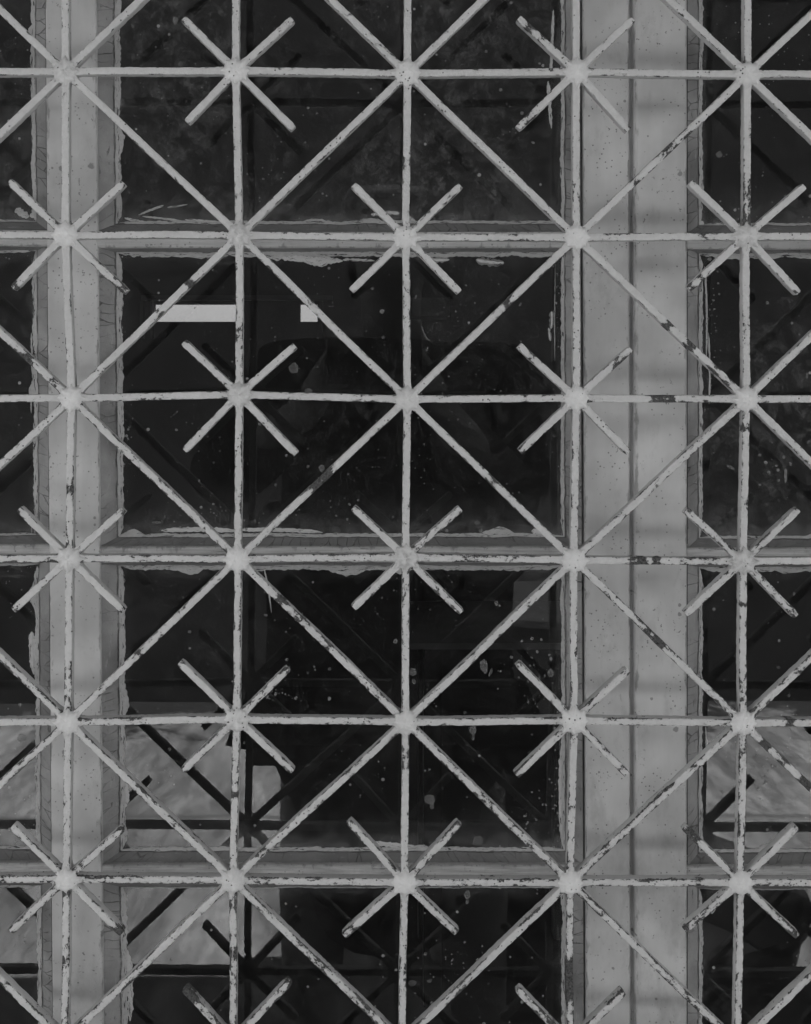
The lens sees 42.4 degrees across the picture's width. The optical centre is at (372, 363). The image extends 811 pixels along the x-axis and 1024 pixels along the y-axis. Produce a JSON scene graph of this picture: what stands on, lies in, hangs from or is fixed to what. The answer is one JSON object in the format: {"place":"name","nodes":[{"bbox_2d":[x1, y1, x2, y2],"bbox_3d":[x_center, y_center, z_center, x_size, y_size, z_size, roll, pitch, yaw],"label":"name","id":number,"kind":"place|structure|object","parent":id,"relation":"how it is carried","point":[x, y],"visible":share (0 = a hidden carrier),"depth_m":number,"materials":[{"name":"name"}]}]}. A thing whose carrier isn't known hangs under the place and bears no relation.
{"place":"outdoors","nodes":[
{"label":"outdoors","id":0,"kind":"place"},
{"bbox_2d":[0,0,810,1023],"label":"house","id":1,"kind":"structure","parent":0,"point":[280,316],"depth_m":3.27,"materials":[{"name":"glass"}]},
{"bbox_2d":[0,0,632,1023],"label":"steel window","id":2,"kind":"structure","parent":1,"relation":"attached to","point":[602,948],"depth_m":0.80,"materials":[{"name":"grey metal"}]},
{"bbox_2d":[0,0,810,1023],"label":"security grille","id":3,"kind":"object","parent":1,"relation":"attached to","point":[740,722],"visible":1,"depth_m":0.77,"materials":[{"name":"metal"}]},
{"bbox_2d":[632,0,810,1023],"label":"steel window","id":4,"kind":"structure","parent":1,"relation":"attached to","point":[659,284],"depth_m":0.80,"materials":[{"name":"grey metal"}]},
{"bbox_2d":[409,601,564,1006],"bbox_3d":[0.302,1.019,2.470,0.438,0.822,0.400,0,0,0],"label":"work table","id":5,"kind":"object","parent":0,"point":[436,627],"visible":0.53,"depth_m":2.35,"materials":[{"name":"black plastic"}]}
]}

